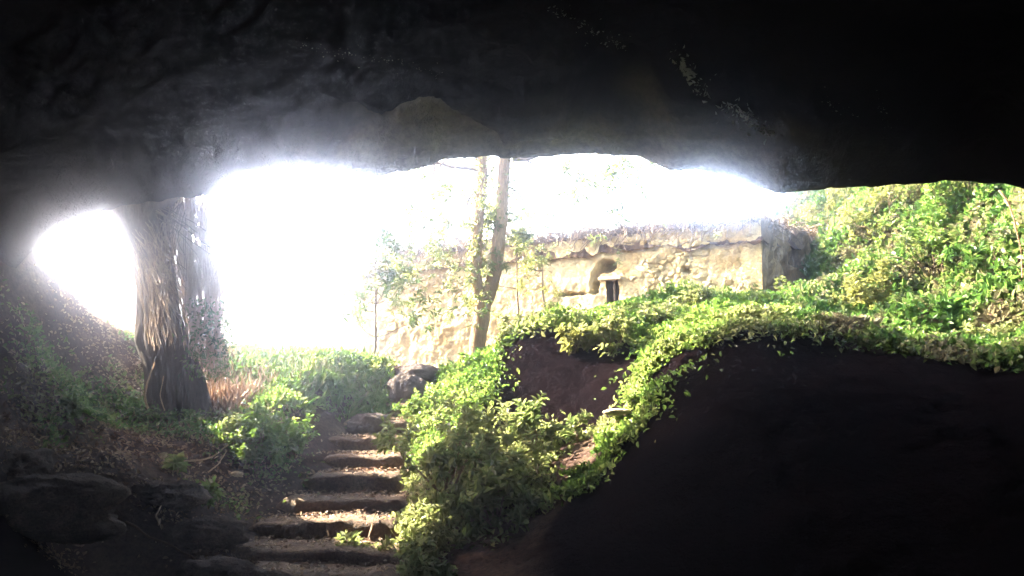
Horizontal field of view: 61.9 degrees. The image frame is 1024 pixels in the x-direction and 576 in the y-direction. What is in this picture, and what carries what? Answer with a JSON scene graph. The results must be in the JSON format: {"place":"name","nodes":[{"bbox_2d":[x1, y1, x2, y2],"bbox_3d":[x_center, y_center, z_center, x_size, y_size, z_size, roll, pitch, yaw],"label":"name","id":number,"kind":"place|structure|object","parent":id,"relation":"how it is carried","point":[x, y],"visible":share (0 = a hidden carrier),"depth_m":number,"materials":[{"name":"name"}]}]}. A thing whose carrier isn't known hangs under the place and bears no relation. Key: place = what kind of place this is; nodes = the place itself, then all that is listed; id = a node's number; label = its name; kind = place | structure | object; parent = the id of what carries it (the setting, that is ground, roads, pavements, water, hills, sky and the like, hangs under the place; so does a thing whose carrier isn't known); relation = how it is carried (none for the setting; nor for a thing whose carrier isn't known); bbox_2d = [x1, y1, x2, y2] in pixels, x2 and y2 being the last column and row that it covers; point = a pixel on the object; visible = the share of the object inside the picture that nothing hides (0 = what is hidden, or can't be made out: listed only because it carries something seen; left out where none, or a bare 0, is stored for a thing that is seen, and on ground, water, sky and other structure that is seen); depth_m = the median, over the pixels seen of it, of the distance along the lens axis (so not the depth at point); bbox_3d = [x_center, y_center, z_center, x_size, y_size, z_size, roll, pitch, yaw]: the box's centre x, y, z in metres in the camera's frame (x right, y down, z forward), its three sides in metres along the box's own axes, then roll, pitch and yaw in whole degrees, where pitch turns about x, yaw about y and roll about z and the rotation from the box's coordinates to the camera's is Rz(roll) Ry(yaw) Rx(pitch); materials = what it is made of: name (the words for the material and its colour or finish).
{"place":"outdoors","nodes":[
{"label":"outdoors","id":0,"kind":"place"},
{"bbox_2d":[35,153,786,349],"label":"sky","id":1,"kind":"structure","parent":0,"point":[277,278],"materials":[{"name":"white"}]},
{"bbox_2d":[0,0,1023,267],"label":"cave roof","id":2,"kind":"structure","parent":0,"point":[108,104],"depth_m":9.10,"materials":[{"name":"grey stone"}]},
{"bbox_2d":[998,190,1022,277],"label":"hanging root","id":3,"kind":"object","parent":2,"relation":"hanging from","point":[1005,198],"visible":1,"depth_m":9.30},
{"bbox_2d":[0,186,1023,575],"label":"ground","id":4,"kind":"structure","parent":0,"point":[762,458],"depth_m":6.98,"materials":[{"name":"brown soil"}]},
{"bbox_2d":[1,445,56,480],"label":"boulder","id":5,"kind":"object","parent":4,"relation":"on","point":[21,461],"visible":0.41,"depth_m":7.03,"materials":[{"name":"grey stone"}]},
{"bbox_2d":[0,473,130,544],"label":"boulder","id":6,"kind":"object","parent":4,"relation":"on","point":[71,508],"visible":0.89,"depth_m":6.44,"materials":[{"name":"grey stone"}]},
{"bbox_2d":[54,390,96,419],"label":"leafy shrub","id":7,"kind":"object","parent":4,"relation":"on","point":[72,400],"visible":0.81,"depth_m":8.47,"materials":[{"name":"green plant"}]},
{"bbox_2d":[0,424,237,575],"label":"litter lip","id":8,"kind":"object","parent":4,"relation":"on","point":[58,560],"visible":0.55,"depth_m":7.53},
{"bbox_2d":[155,505,161,525],"bbox_3d":[-2.860,1.839,6.902,0.040,0.114,0.329,2,-6,-21],"label":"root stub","id":9,"kind":"object","parent":8,"relation":"attached to","point":[157,518],"visible":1,"depth_m":6.78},
{"bbox_2d":[144,362,154,408],"bbox_3d":[-4.120,1.107,9.730,0.061,0.532,0.212,0,-5,0],"label":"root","id":10,"kind":"object","parent":4,"relation":"on","point":[145,399],"visible":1,"depth_m":9.64,"materials":[{"name":"brown wood"}]},
{"bbox_2d":[125,520,196,559],"bbox_3d":[-2.923,2.193,7.305,0.935,0.354,0.081,-2,-6,19],"label":"surface root","id":11,"kind":"object","parent":4,"relation":"on","point":[150,537],"visible":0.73,"depth_m":7.37,"materials":[{"name":"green plant"}]},
{"bbox_2d":[0,262,322,516],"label":"leaf litter","id":12,"kind":"object","parent":4,"relation":"on","point":[6,416],"visible":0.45,"depth_m":9.02,"materials":[{"name":"brown plant"}]},
{"bbox_2d":[0,279,324,519],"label":"weeds","id":13,"kind":"object","parent":4,"relation":"on","point":[105,413],"visible":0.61,"depth_m":9.20,"materials":[{"name":"green plant"}]},
{"bbox_2d":[160,376,164,410],"bbox_3d":[-3.939,1.186,9.630,0.070,0.393,0.022,0,-5,0],"label":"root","id":14,"kind":"object","parent":4,"relation":"on","point":[160,394],"visible":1,"depth_m":9.62,"materials":[{"name":"brown wood"}]},
{"bbox_2d":[158,452,166,457],"bbox_3d":[-3.596,1.723,8.776,0.087,0.063,0.084,0,-5,0],"label":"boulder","id":15,"kind":"object","parent":4,"relation":"on","point":[163,454],"visible":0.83,"depth_m":8.75,"materials":[{"name":"stone"}]},
{"bbox_2d":[131,479,213,510],"bbox_3d":[-3.209,1.914,7.862,0.892,0.288,0.469,0,-5,0],"label":"boulder","id":16,"kind":"object","parent":4,"relation":"on","point":[183,495],"visible":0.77,"depth_m":7.70,"materials":[{"name":"grey stone"}]},
{"bbox_2d":[106,193,240,421],"bbox_3d":[-4.195,0.163,10.383,1.988,3.023,0.917,0,-5,0],"label":"vine covered trunk","id":17,"kind":"object","parent":4,"relation":"on","point":[157,237],"visible":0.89,"depth_m":10.31,"materials":[{"name":"brown plant"}]},
{"bbox_2d":[161,451,191,476],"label":"leafy shrub","id":18,"kind":"object","parent":4,"relation":"on","point":[174,462],"visible":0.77,"depth_m":8.39,"materials":[{"name":"green plant"}]},
{"bbox_2d":[159,443,230,461],"bbox_3d":[-3.300,1.758,9.157,0.105,0.176,1.125,-3,-6,26],"label":"fallen stick","id":19,"kind":"object","parent":4,"relation":"on","point":[192,460],"visible":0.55,"depth_m":9.10,"materials":[{"name":"brown wood"}]},
{"bbox_2d":[182,476,224,507],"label":"leafy shrub","id":20,"kind":"object","parent":4,"relation":"on","point":[211,485],"visible":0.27,"depth_m":8.14,"materials":[{"name":"green plant"}]},
{"bbox_2d":[162,515,248,550],"bbox_3d":[-2.704,2.173,7.528,0.718,0.302,0.513,3,-6,-29],"label":"boulder","id":21,"kind":"object","parent":4,"relation":"on","point":[209,532],"visible":0.9,"depth_m":7.39,"materials":[{"name":"grey stone"}]},
{"bbox_2d":[208,451,226,472],"bbox_3d":[-2.958,1.752,8.616,0.048,0.192,0.309,-2,-6,17],"label":"fallen stick","id":22,"kind":"object","parent":4,"relation":"on","point":[218,463],"visible":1,"depth_m":8.57,"materials":[{"name":"brown wood"}]},
{"bbox_2d":[173,556,267,575],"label":"boulder","id":23,"kind":"object","parent":4,"relation":"on","point":[222,566],"visible":1,"depth_m":6.71,"materials":[{"name":"grey stone"}]},
{"bbox_2d":[231,471,243,476],"bbox_3d":[-2.819,1.909,8.756,0.129,0.064,0.107,0,-5,0],"label":"boulder","id":24,"kind":"object","parent":4,"relation":"on","point":[237,473],"visible":1,"depth_m":8.72,"materials":[{"name":"stone"}]},
{"bbox_2d":[199,343,279,415],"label":"dry grass","id":25,"kind":"structure","parent":4,"relation":"on","point":[237,395],"depth_m":11.16,"materials":[{"name":"brown plant"}]},
{"bbox_2d":[208,399,291,468],"bbox_3d":[-2.913,1.665,9.576,0.926,0.833,0.890,0,-5,0],"label":"leafy shrub","id":26,"kind":"object","parent":4,"relation":"on","point":[242,430],"visible":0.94,"depth_m":9.35,"materials":[{"name":"green plant"}]},
{"bbox_2d":[260,413,319,457],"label":"leafy shrub","id":27,"kind":"object","parent":4,"relation":"on","point":[293,438],"visible":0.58,"depth_m":9.81,"materials":[{"name":"green plant"}]},
{"bbox_2d":[228,339,395,419],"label":"grass","id":28,"kind":"structure","parent":4,"relation":"on","point":[300,365],"depth_m":12.14,"materials":[{"name":"green plant"}]},
{"bbox_2d":[225,343,410,428],"bbox_3d":[-3.173,1.485,12.712,3.312,1.407,4.278,5,-7,-43],"label":"herb strip","id":29,"kind":"object","parent":4,"relation":"on","point":[352,386],"visible":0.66,"depth_m":12.32,"materials":[{"name":"green plant"}]},
{"bbox_2d":[230,403,410,575],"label":"stone staircase","id":30,"kind":"structure","parent":4,"relation":"on","point":[334,525],"depth_m":8.20,"materials":[{"name":"grey stone"}]},
{"bbox_2d":[235,400,423,575],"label":"step litter","id":31,"kind":"object","parent":30,"relation":"on","point":[315,516],"visible":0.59,"depth_m":8.37,"materials":[{"name":"brown plant"}]},
{"bbox_2d":[344,413,386,436],"bbox_3d":[-2.000,1.957,11.759,0.664,0.479,0.551,0,-5,0],"label":"boulder","id":32,"kind":"object","parent":30,"relation":"on","point":[364,423],"visible":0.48,"depth_m":11.54,"materials":[{"name":"stone"}]},
{"bbox_2d":[368,512,375,538],"bbox_3d":[-1.314,2.229,8.024,0.020,0.180,0.412,0,-5,0],"label":"fallen stick","id":33,"kind":"object","parent":30,"relation":"on","point":[370,531],"visible":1,"depth_m":7.97,"materials":[{"name":"brown wood"}]},
{"bbox_2d":[334,530,398,552],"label":"leafy shrub","id":34,"kind":"object","parent":4,"relation":"on","point":[342,536],"visible":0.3,"depth_m":7.68,"materials":[{"name":"green plant"}]},
{"bbox_2d":[318,213,444,355],"bbox_3d":[-2.127,0.044,14.134,2.070,2.539,1.609,0,-5,0],"label":"sapling","id":35,"kind":"object","parent":4,"relation":"on","point":[349,283],"visible":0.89,"depth_m":13.87,"materials":[{"name":"green plant"}]},
{"bbox_2d":[384,373,428,402],"bbox_3d":[-1.567,1.687,12.670,0.786,0.840,0.640,0,-5,0],"label":"boulder","id":36,"kind":"object","parent":4,"relation":"on","point":[399,386],"visible":0.43,"depth_m":12.49,"materials":[{"name":"stone"}]},
{"bbox_2d":[395,364,440,382],"bbox_3d":[-1.398,1.336,13.020,0.754,0.364,0.627,0,-5,0],"label":"boulder","id":37,"kind":"object","parent":4,"relation":"on","point":[426,372],"visible":0.56,"depth_m":12.80,"materials":[{"name":"stone"}]},
{"bbox_2d":[392,382,453,428],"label":"leafy shrub","id":38,"kind":"object","parent":4,"relation":"on","point":[415,404],"visible":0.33,"depth_m":11.51,"materials":[{"name":"green plant"}]},
{"bbox_2d":[393,533,458,575],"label":"leafy shrub","id":39,"kind":"object","parent":4,"relation":"on","point":[421,566],"visible":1,"depth_m":6.87,"materials":[{"name":"green plant"}]},
{"bbox_2d":[370,394,518,493],"bbox_3d":[-0.641,1.598,8.589,1.456,1.070,1.367,0,-5,0],"label":"leafy shrub","id":40,"kind":"object","parent":4,"relation":"on","point":[448,449],"visible":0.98,"depth_m":8.38,"materials":[{"name":"green plant"}]},
{"bbox_2d":[382,340,521,469],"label":"herb bank","id":41,"kind":"structure","parent":4,"relation":"on","point":[446,383],"depth_m":11.18,"materials":[{"name":"green plant"}]},
{"bbox_2d":[447,349,485,375],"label":"leafy shrub","id":42,"kind":"object","parent":4,"relation":"on","point":[467,361],"visible":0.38,"depth_m":12.06,"materials":[{"name":"green plant"}]},
{"bbox_2d":[436,448,529,549],"bbox_3d":[-0.269,1.924,7.806,0.874,0.955,1.220,0,-5,0],"label":"leafy shrub","id":43,"kind":"object","parent":4,"relation":"on","point":[488,483],"visible":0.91,"depth_m":7.59,"materials":[{"name":"green plant"}]},
{"bbox_2d":[449,399,516,464],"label":"leafy shrub","id":44,"kind":"object","parent":4,"relation":"on","point":[507,440],"visible":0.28,"depth_m":9.00,"materials":[{"name":"green plant"}]},
{"bbox_2d":[493,311,524,345],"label":"leafy plant","id":45,"kind":"object","parent":4,"relation":"on","point":[503,329],"visible":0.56,"depth_m":12.26,"materials":[{"name":"green plant"}]},
{"bbox_2d":[296,153,722,354],"bbox_3d":[0.171,-2.577,14.345,8.158,8.432,6.942,0,-5,0],"label":"forked tree","id":46,"kind":"object","parent":4,"relation":"on","point":[497,216],"visible":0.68,"depth_m":14.24,"materials":[{"name":"green plant"}]},
{"bbox_2d":[384,381,637,573],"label":"undergrowth","id":47,"kind":"object","parent":4,"relation":"on","point":[442,537],"visible":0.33,"depth_m":8.02,"materials":[{"name":"green plant"}]},
{"bbox_2d":[483,202,552,322],"bbox_3d":[0.045,-0.120,15.582,1.384,3.004,1.577,0,-5,0],"label":"sapling","id":48,"kind":"object","parent":4,"relation":"on","point":[519,286],"visible":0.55,"depth_m":15.67,"materials":[{"name":"green plant"}]},
{"bbox_2d":[497,390,564,452],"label":"leafy shrub","id":49,"kind":"object","parent":4,"relation":"on","point":[528,413],"visible":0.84,"depth_m":9.35,"materials":[{"name":"green plant"}]},
{"bbox_2d":[511,425,556,483],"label":"leafy shrub","id":50,"kind":"object","parent":4,"relation":"on","point":[536,461],"visible":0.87,"depth_m":8.32,"materials":[{"name":"green plant"}]},
{"bbox_2d":[521,257,565,308],"bbox_3d":[0.581,0.264,14.599,0.678,1.651,0.595,3,-6,-28],"label":"sapling","id":51,"kind":"object","parent":4,"relation":"on","point":[539,264],"visible":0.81,"depth_m":14.62,"materials":[{"name":"green plant"}]},
{"bbox_2d":[543,300,566,312],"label":"leafy plant","id":52,"kind":"object","parent":4,"relation":"on","point":[548,305],"visible":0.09,"depth_m":12.79,"materials":[{"name":"green plant"}]},
{"bbox_2d":[554,321,594,355],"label":"leafy shrub","id":53,"kind":"object","parent":4,"relation":"on","point":[567,342],"visible":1,"depth_m":11.39,"materials":[{"name":"green plant"}]},
{"bbox_2d":[560,460,591,480],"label":"fern tuft","id":54,"kind":"object","parent":4,"relation":"on","point":[582,467],"visible":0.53,"depth_m":8.14,"materials":[{"name":"green plant"}]},
{"bbox_2d":[561,408,592,443],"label":"leafy shrub","id":55,"kind":"object","parent":4,"relation":"on","point":[572,428],"visible":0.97,"depth_m":9.52,"materials":[{"name":"green plant"}]},
{"bbox_2d":[352,218,815,367],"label":"ruined stone building","id":56,"kind":"structure","parent":4,"relation":"on","point":[761,255],"depth_m":18.26,"materials":[{"name":"beige stone"}]},
{"bbox_2d":[318,203,825,269],"bbox_3d":[1.756,-1.028,19.146,13.831,0.952,6.037,0,-5,3],"label":"dry brush","id":57,"kind":"object","parent":56,"relation":"on","point":[575,234],"visible":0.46,"depth_m":17.58,"materials":[{"name":"beige plant"}]},
{"bbox_2d":[569,302,636,357],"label":"leafy shrub","id":58,"kind":"object","parent":4,"relation":"on","point":[607,326],"visible":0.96,"depth_m":11.21,"materials":[{"name":"green plant"}]},
{"bbox_2d":[592,425,615,444],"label":"fern tuft","id":59,"kind":"object","parent":4,"relation":"on","point":[599,437],"visible":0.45,"depth_m":8.66,"materials":[{"name":"green plant"}]},
{"bbox_2d":[602,408,629,415],"bbox_3d":[1.090,1.300,8.929,0.293,0.078,0.264,0,-5,0],"label":"boulder","id":60,"kind":"object","parent":4,"relation":"on","point":[615,412],"visible":1,"depth_m":8.84,"materials":[{"name":"stone"}]},
{"bbox_2d":[622,389,640,405],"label":"fern tuft","id":61,"kind":"object","parent":4,"relation":"on","point":[628,398],"visible":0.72,"depth_m":9.04,"materials":[{"name":"green plant"}]},
{"bbox_2d":[635,298,676,323],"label":"leafy plant","id":62,"kind":"object","parent":4,"relation":"on","point":[658,316],"visible":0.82,"depth_m":11.76,"materials":[{"name":"green plant"}]},
{"bbox_2d":[474,273,846,382],"bbox_3d":[2.359,0.494,12.624,6.473,1.750,5.719,0,-5,0],"label":"creeper","id":63,"kind":"object","parent":4,"relation":"on","point":[718,307],"visible":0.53,"depth_m":11.87,"materials":[{"name":"green plant"}]},
{"bbox_2d":[509,309,842,513],"bbox_3d":[1.929,1.141,9.100,3.086,2.078,4.383,-3,-6,25],"label":"creeper","id":64,"kind":"object","parent":4,"relation":"on","point":[706,333],"visible":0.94,"depth_m":9.36,"materials":[{"name":"green plant"}]},
{"bbox_2d":[670,284,714,303],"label":"leafy plant","id":65,"kind":"object","parent":4,"relation":"on","point":[697,295],"visible":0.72,"depth_m":12.54,"materials":[{"name":"green plant"}]},
{"bbox_2d":[737,283,759,294],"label":"leafy plant","id":66,"kind":"object","parent":4,"relation":"on","point":[752,289],"visible":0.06,"depth_m":12.94,"materials":[{"name":"green plant"}]},
{"bbox_2d":[773,276,786,290],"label":"leafy plant","id":67,"kind":"object","parent":4,"relation":"on","point":[776,282],"visible":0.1,"depth_m":15.00,"materials":[{"name":"green plant"}]},
{"bbox_2d":[768,300,822,311],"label":"leafy plant","id":68,"kind":"object","parent":4,"relation":"on","point":[798,303],"visible":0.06,"depth_m":12.04,"materials":[{"name":"green plant"}]},
{"bbox_2d":[750,188,873,252],"bbox_3d":[13.777,-1.923,27.021,17.280,5.072,23.477,0,-5,0],"label":"ivy","id":69,"kind":"object","parent":4,"relation":"on","point":[781,198],"depth_m":23.20,"materials":[{"name":"green plant"}]},
{"bbox_2d":[794,187,860,227],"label":"hillside bush","id":70,"kind":"object","parent":4,"relation":"on","point":[831,205],"visible":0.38,"depth_m":20.51,"materials":[{"name":"green plant"}]},
{"bbox_2d":[826,256,894,310],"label":"hillside bush","id":71,"kind":"object","parent":4,"relation":"on","point":[868,296],"visible":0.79,"depth_m":13.19,"materials":[{"name":"green plant"}]},
{"bbox_2d":[729,181,1023,354],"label":"ivy","id":72,"kind":"object","parent":4,"relation":"on","point":[988,287],"visible":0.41,"depth_m":13.15,"materials":[{"name":"green plant"}]},
{"bbox_2d":[834,184,923,239],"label":"hillside bush","id":73,"kind":"object","parent":4,"relation":"on","point":[851,224],"visible":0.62,"depth_m":16.11,"materials":[{"name":"green plant"}]},
{"bbox_2d":[774,305,1023,372],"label":"rim herbs","id":74,"kind":"object","parent":4,"relation":"on","point":[1005,358],"visible":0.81,"depth_m":9.19,"materials":[{"name":"green plant"}]},
{"bbox_2d":[872,287,939,315],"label":"leafy shrub","id":75,"kind":"object","parent":4,"relation":"on","point":[901,297],"visible":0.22,"depth_m":12.09,"materials":[{"name":"green plant"}]},
{"bbox_2d":[856,203,994,275],"bbox_3d":[6.613,-0.675,13.740,2.159,1.449,1.159,-3,-6,33],"label":"hillside bush","id":76,"kind":"object","parent":4,"relation":"on","point":[934,240],"visible":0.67,"depth_m":13.64,"materials":[{"name":"green plant"}]},
{"bbox_2d":[920,180,988,223],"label":"hillside bush","id":77,"kind":"object","parent":4,"relation":"on","point":[935,188],"visible":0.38,"depth_m":14.09,"materials":[{"name":"green plant"}]},
{"bbox_2d":[938,219,1020,292],"bbox_3d":[6.686,-0.262,11.922,1.298,1.456,1.141,2,-6,-24],"label":"hillside bush","id":78,"kind":"object","parent":4,"relation":"on","point":[975,248],"visible":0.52,"depth_m":11.90,"materials":[{"name":"green plant"}]},
{"bbox_2d":[960,320,1016,337],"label":"leafy plant","id":79,"kind":"object","parent":4,"relation":"on","point":[1005,327],"visible":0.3,"depth_m":10.24,"materials":[{"name":"green plant"}]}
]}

